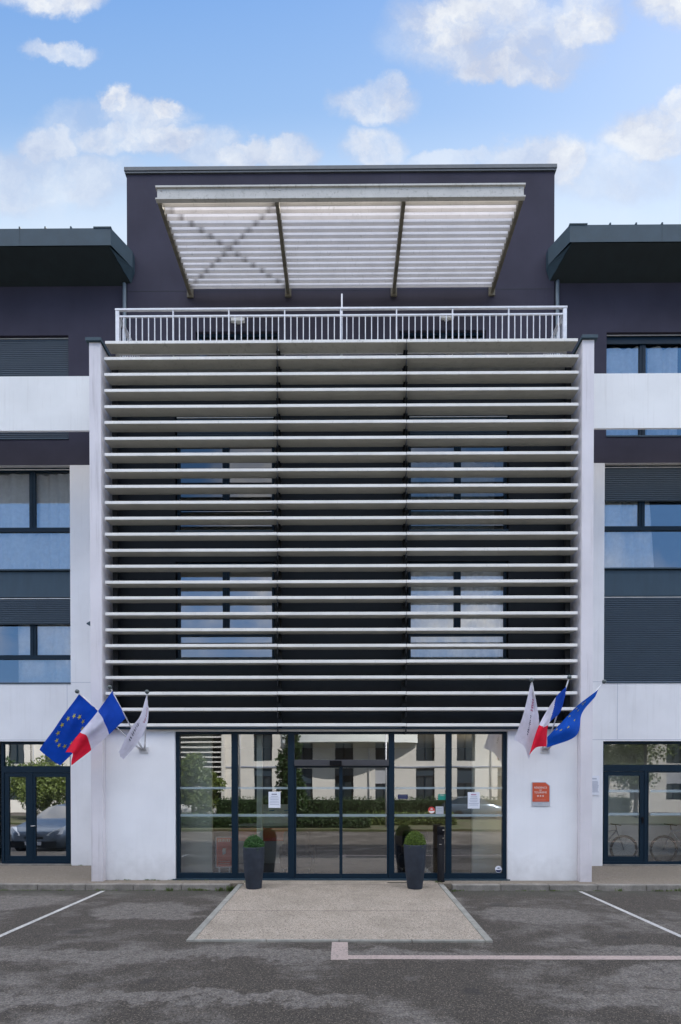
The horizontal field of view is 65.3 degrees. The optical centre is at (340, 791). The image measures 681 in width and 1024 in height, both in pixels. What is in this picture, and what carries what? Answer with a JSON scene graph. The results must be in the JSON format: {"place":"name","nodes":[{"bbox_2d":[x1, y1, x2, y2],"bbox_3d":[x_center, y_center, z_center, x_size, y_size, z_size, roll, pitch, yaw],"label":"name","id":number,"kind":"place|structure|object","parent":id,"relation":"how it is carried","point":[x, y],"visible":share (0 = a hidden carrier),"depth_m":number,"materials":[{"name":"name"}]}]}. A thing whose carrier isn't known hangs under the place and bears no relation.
{"place":"outdoors","nodes":[
{"label":"outdoors","id":0,"kind":"place"},
{"bbox_2d":[216,837,231,871],"bbox_3d":[-2.560,1.456,11.795,0.374,0.902,0.209,0,1,0],"label":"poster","id":1,"kind":"object","parent":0,"point":[223,852],"visible":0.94,"depth_m":11.70,"materials":[{"name":"red paper"}]},
{"bbox_2d":[195,881,482,939],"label":"path","id":2,"kind":"structure","parent":0,"point":[339,910],"depth_m":8.80,"materials":[{"name":"beige concrete"}]},
{"bbox_2d":[243,834,264,888],"bbox_3d":[-1.749,1.407,10.711,0.459,1.091,0.442,0,1,0],"label":"planter","id":3,"kind":"object","parent":2,"relation":"on","point":[253,853],"visible":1,"depth_m":10.55,"materials":[{"name":"grey plastic"}]},
{"bbox_2d":[403,830,426,889],"bbox_3d":[1.496,1.367,10.688,0.486,1.171,0.466,0,1,0],"label":"planter","id":4,"kind":"object","parent":2,"relation":"on","point":[414,845],"visible":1,"depth_m":10.53,"materials":[{"name":"grey plastic"}]},
{"bbox_2d":[0,889,680,1023],"bbox_3d":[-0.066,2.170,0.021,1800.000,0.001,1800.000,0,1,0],"label":"car park","id":5,"kind":"structure","parent":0,"point":[120,957],"depth_m":6.32,"materials":[{"name":"grey asphalt"}]},
{"bbox_2d":[0,891,103,936],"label":"parking line","id":6,"kind":"object","parent":5,"relation":"on","point":[21,926],"visible":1,"depth_m":8.89,"materials":[{"name":"white paint"}]},
{"bbox_2d":[186,884,492,942],"bbox_3d":[-0.007,2.103,9.197,4.260,0.318,3.632,0,1,0],"label":"path edging","id":7,"kind":"object","parent":5,"relation":"on","point":[461,908],"visible":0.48,"depth_m":7.42,"materials":[{"name":"concrete"}]},
{"bbox_2d":[0,883,680,890],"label":"kerb","id":8,"kind":"structure","parent":5,"relation":"on","point":[214,886],"depth_m":11.04,"materials":[{"name":"concrete"}]},
{"bbox_2d":[1,865,680,891],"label":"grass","id":9,"kind":"structure","parent":5,"relation":"on","point":[232,888],"depth_m":11.00,"materials":[{"name":"green plant"}]},
{"bbox_2d":[331,942,680,959],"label":"pink line","id":10,"kind":"object","parent":5,"relation":"on","point":[339,950],"visible":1,"depth_m":6.71,"materials":[{"name":"paint"}]},
{"bbox_2d":[579,891,680,936],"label":"parking line","id":11,"kind":"object","parent":5,"relation":"on","point":[661,927],"visible":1,"depth_m":8.85,"materials":[{"name":"white paint"}]},
{"bbox_2d":[0,865,680,888],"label":"pavement","id":12,"kind":"structure","parent":0,"point":[600,874],"depth_m":11.91,"materials":[{"name":"grey concrete"}]},
{"bbox_2d":[0,164,680,881],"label":"apartment hotel","id":13,"kind":"structure","parent":12,"relation":"on","point":[310,464],"depth_m":11.98,"materials":[{"name":"paint"}]},
{"bbox_2d":[0,338,68,439],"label":"roller shutter","id":14,"kind":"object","parent":13,"relation":"in","point":[23,356],"depth_m":13.66,"materials":[{"name":"paint"}]},
{"bbox_2d":[0,473,69,568],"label":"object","id":15,"kind":"object","parent":13,"relation":"hanging from","point":[34,550],"visible":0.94,"depth_m":13.88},
{"bbox_2d":[0,469,69,571],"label":"window","id":16,"kind":"structure","parent":13,"relation":"in","point":[32,473],"depth_m":13.75,"materials":[{"name":"paint"}]},
{"bbox_2d":[0,598,70,683],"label":"window","id":17,"kind":"structure","parent":13,"relation":"in","point":[33,612],"depth_m":13.72,"materials":[{"name":"paint"}]},
{"bbox_2d":[1,742,70,863],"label":"glazed door","id":18,"kind":"structure","parent":13,"relation":"in","point":[30,772],"depth_m":13.81,"materials":[{"name":"paint"}]},
{"bbox_2d":[18,625,70,681],"bbox_3d":[-7.735,-3.814,13.928,1.440,2.002,0.108,0,1,3],"label":"curtain","id":19,"kind":"object","parent":13,"relation":"hanging from","point":[53,639],"visible":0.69,"depth_m":13.91,"materials":[{"name":"fabric"}]},
{"bbox_2d":[75,685,148,752],"bbox_3d":[-4.500,-1.450,10.930,1.479,1.248,1.232,0,1,0],"label":"flag holder","id":20,"kind":"object","parent":13,"relation":"attached to","point":[144,749],"visible":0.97,"depth_m":11.09,"materials":[{"name":"grey plastic"}]},
{"bbox_2d":[40,695,97,764],"bbox_3d":[-5.497,-1.224,10.748,1.181,1.400,0.388,0,1,0],"label":"flag","id":21,"kind":"object","parent":20,"relation":"attached to","point":[78,715],"visible":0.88,"depth_m":10.72,"materials":[{"name":"blue fabric"}]},
{"bbox_2d":[66,691,124,764],"bbox_3d":[-4.901,-1.239,10.572,1.101,1.454,0.376,0,1,0],"label":"flag","id":22,"kind":"object","parent":20,"relation":"attached to","point":[107,719],"visible":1,"depth_m":10.50,"materials":[{"name":"multicoloured fabric"}]},
{"bbox_2d":[119,697,148,758],"bbox_3d":[-4.151,-1.276,10.702,0.642,1.255,0.383,0,1,0],"label":"flag","id":23,"kind":"object","parent":20,"relation":"attached to","point":[134,735],"visible":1,"depth_m":10.71,"materials":[{"name":"fabric"}]},
{"bbox_2d":[176,563,274,659],"bbox_3d":[-2.594,-4.053,12.006,2.194,2.225,0.205,0,1,0],"label":"window","id":24,"kind":"structure","parent":13,"relation":"in","point":[226,575],"depth_m":12.04,"materials":[{"name":"paint"}]},
{"bbox_2d":[176,417,274,532],"bbox_3d":[-2.594,-7.109,11.977,2.194,2.612,0.205,0,1,0],"label":"window","id":25,"kind":"structure","parent":13,"relation":"in","point":[220,481],"depth_m":12.05,"materials":[{"name":"paint"}]},
{"bbox_2d":[196,334,277,355],"bbox_3d":[-2.621,-10.618,13.543,2.113,2.088,0.205,0,1,0],"label":"window","id":26,"kind":"structure","parent":13,"relation":"in","point":[201,336],"depth_m":13.60,"materials":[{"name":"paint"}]},
{"bbox_2d":[231,317,244,323],"bbox_3d":[-2.589,-11.884,13.432,0.340,0.105,0.138,0,1,0],"label":"wall lamp","id":27,"kind":"object","parent":13,"relation":"attached to","point":[238,320],"visible":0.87,"depth_m":13.37,"materials":[{"name":"white plastic"}]},
{"bbox_2d":[229,823,287,862],"bbox_3d":[-2.074,1.387,14.268,1.700,1.028,0.620,0,1,0],"label":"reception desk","id":28,"kind":"object","parent":13,"relation":"on","point":[273,837],"visible":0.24,"depth_m":14.00,"materials":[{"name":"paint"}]},
{"bbox_2d":[263,804,287,823],"bbox_3d":[-1.748,0.616,14.343,0.850,0.508,0.250,0,1,0],"label":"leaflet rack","id":29,"kind":"object","parent":28,"relation":"on","point":[275,815],"visible":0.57,"depth_m":14.31,"materials":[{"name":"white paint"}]},
{"bbox_2d":[268,792,279,807],"bbox_3d":[-1.448,0.191,11.656,0.262,0.352,0.004,0,1,0],"label":"notice","id":30,"kind":"object","parent":13,"relation":"attached to","point":[274,799],"visible":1,"depth_m":11.66,"materials":[{"name":"white paper"}]},
{"bbox_2d":[279,831,315,872],"bbox_3d":[-1.034,1.422,12.751,0.840,0.988,0.800,0,1,0],"label":"armchair","id":31,"kind":"object","parent":13,"relation":"on","point":[305,856],"visible":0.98,"depth_m":12.39,"materials":[{"name":"grey leather"}]},
{"bbox_2d":[398,795,407,798],"bbox_3d":[1.363,0.123,11.637,0.217,0.097,0.004,0,1,0],"label":"sticker","id":32,"kind":"object","parent":13,"relation":"attached to","point":[402,796],"visible":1,"depth_m":11.64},
{"bbox_2d":[395,830,431,871],"bbox_3d":[1.767,1.420,12.883,0.840,0.988,0.800,0,1,0],"label":"armchair","id":33,"kind":"object","parent":13,"relation":"on","point":[399,852],"visible":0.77,"depth_m":12.54,"materials":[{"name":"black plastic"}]},
{"bbox_2d":[428,807,434,813],"bbox_3d":[1.994,0.418,11.635,0.150,0.150,0.002,0,1,0],"label":"sticker","id":34,"kind":"object","parent":13,"relation":"attached to","point":[431,810],"visible":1,"depth_m":11.63,"materials":[{"name":"red plastic"}]},
{"bbox_2d":[436,806,443,813],"bbox_3d":[2.170,0.418,11.635,0.172,0.164,0.004,0,1,0],"label":"sticker","id":35,"kind":"object","parent":13,"relation":"attached to","point":[439,809],"visible":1,"depth_m":11.63,"materials":[{"name":"white paper"}]},
{"bbox_2d":[438,794,445,799],"bbox_3d":[2.222,0.131,11.632,0.172,0.127,0.004,0,1,0],"label":"sticker","id":36,"kind":"object","parent":13,"relation":"attached to","point":[441,796],"visible":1,"depth_m":11.63,"materials":[{"name":"green plastic"}]},
{"bbox_2d":[441,313,453,320],"bbox_3d":[2.677,-11.930,13.398,0.340,0.105,0.138,0,1,0],"label":"wall lamp","id":37,"kind":"object","parent":13,"relation":"attached to","point":[444,318],"visible":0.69,"depth_m":13.33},
{"bbox_2d":[411,572,500,657],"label":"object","id":38,"kind":"object","parent":13,"relation":"hanging from","point":[448,622],"visible":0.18,"depth_m":12.20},
{"bbox_2d":[408,562,507,659],"bbox_3d":[2.639,-4.053,11.972,2.211,2.225,0.205,0,1,0],"label":"window","id":39,"kind":"structure","parent":13,"relation":"in","point":[456,575],"depth_m":12.00,"materials":[{"name":"paint"}]},
{"bbox_2d":[408,416,508,531],"bbox_3d":[2.639,-7.109,11.943,2.211,2.612,0.205,0,1,0],"label":"window","id":40,"kind":"structure","parent":13,"relation":"in","point":[440,496],"depth_m":12.01,"materials":[{"name":"paint"}]},
{"bbox_2d":[468,792,479,807],"bbox_3d":[2.915,0.202,11.628,0.262,0.358,0.004,0,1,0],"label":"notice","id":41,"kind":"object","parent":13,"relation":"attached to","point":[473,799],"visible":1,"depth_m":11.63,"materials":[{"name":"white paper"}]},
{"bbox_2d":[495,866,501,872],"bbox_3d":[3.459,1.711,11.638,0.150,0.150,0.002,0,1,0],"label":"sticker","id":42,"kind":"object","parent":13,"relation":"attached to","point":[498,869],"visible":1,"depth_m":11.64,"materials":[{"name":"white paper"}]},
{"bbox_2d":[531,782,549,805],"bbox_3d":[4.330,0.064,11.491,0.394,0.521,0.023,0,1,0],"label":"plaque","id":43,"kind":"object","parent":13,"relation":"attached to","point":[540,793],"visible":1,"depth_m":11.48,"materials":[{"name":"orange plastic"}]},
{"bbox_2d":[529,675,606,752],"bbox_3d":[4.459,-1.542,10.891,1.537,1.440,1.192,0,1,0],"label":"flag holder","id":44,"kind":"object","parent":13,"relation":"attached to","point":[543,749],"visible":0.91,"depth_m":10.92,"materials":[{"name":"grey plastic"}]},
{"bbox_2d":[514,683,538,758],"bbox_3d":[3.736,-1.379,10.544,0.616,1.494,0.209,0,1,-30],"label":"flag","id":45,"kind":"object","parent":44,"relation":"attached to","point":[526,731],"visible":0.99,"depth_m":10.58,"materials":[{"name":"fabric"}]},
{"bbox_2d":[529,687,565,754],"bbox_3d":[4.106,-1.379,10.497,0.764,1.331,0.243,0,1,0],"label":"flag","id":46,"kind":"object","parent":44,"relation":"attached to","point":[551,713],"visible":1,"depth_m":10.47,"materials":[{"name":"multicoloured fabric"}]},
{"bbox_2d":[547,690,597,747],"bbox_3d":[4.622,-1.444,10.657,0.986,1.135,0.217,0,1,0],"label":"flag","id":47,"kind":"object","parent":44,"relation":"attached to","point":[566,728],"visible":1,"depth_m":10.62,"materials":[{"name":"blue fabric"}]},
{"bbox_2d":[592,776,599,794],"bbox_3d":[6.492,-0.144,13.593,0.263,0.497,0.004,0,1,0],"label":"sign","id":48,"kind":"object","parent":13,"relation":"attached to","point":[595,785],"visible":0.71,"depth_m":13.59,"materials":[{"name":"white paper"}]},
{"bbox_2d":[606,346,637,434],"bbox_3d":[7.236,-10.256,13.762,0.855,2.388,0.093,0,1,4],"label":"curtain","id":49,"kind":"object","parent":13,"relation":"hanging from","point":[619,360],"visible":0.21,"depth_m":13.74,"materials":[{"name":"fabric"}]},
{"bbox_2d":[604,502,653,567],"bbox_3d":[7.461,-6.934,13.788,1.345,2.434,0.109,0,1,2],"label":"curtain","id":50,"kind":"object","parent":13,"relation":"hanging from","point":[628,549],"visible":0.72,"depth_m":13.77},
{"bbox_2d":[603,741,680,863],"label":"glazed door","id":51,"kind":"structure","parent":13,"relation":"in","point":[643,771],"depth_m":13.71,"materials":[{"name":"paint"}]},
{"bbox_2d":[604,467,680,569],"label":"window","id":52,"kind":"structure","parent":13,"relation":"in","point":[641,485],"depth_m":13.59,"materials":[{"name":"paint"}]},
{"bbox_2d":[604,597,680,682],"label":"roller shutter","id":53,"kind":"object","parent":13,"relation":"in","point":[642,635],"depth_m":13.63,"materials":[{"name":"metal"}]},
{"bbox_2d":[606,335,680,436],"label":"window","id":54,"kind":"structure","parent":13,"relation":"in","point":[641,348],"depth_m":13.61,"materials":[{"name":"paint"}]},
{"bbox_2d":[647,346,677,434],"bbox_3d":[8.321,-10.256,13.744,0.735,2.388,0.128,0,1,0],"label":"curtain","id":55,"kind":"object","parent":13,"relation":"hanging from","point":[659,360],"visible":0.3,"depth_m":13.73,"materials":[{"name":"fabric"}]},
{"bbox_2d":[649,824,680,860],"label":"bicycle","id":56,"kind":"object","parent":13,"relation":"on","point":[667,837],"visible":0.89,"depth_m":14.09,"materials":[{"name":"metal"}]},
{"bbox_2d":[437,826,444,881],"bbox_3d":[2.148,1.344,11.379,0.164,1.186,0.166,0,1,0],"label":"ashtray post","id":57,"kind":"object","parent":12,"relation":"on","point":[440,851],"visible":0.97,"depth_m":11.32,"materials":[{"name":"black metal"}]},
{"bbox_2d":[0,0,680,244],"label":"sky","id":58,"kind":"structure","parent":0,"point":[91,90],"materials":[{"name":"blue"}]}
]}

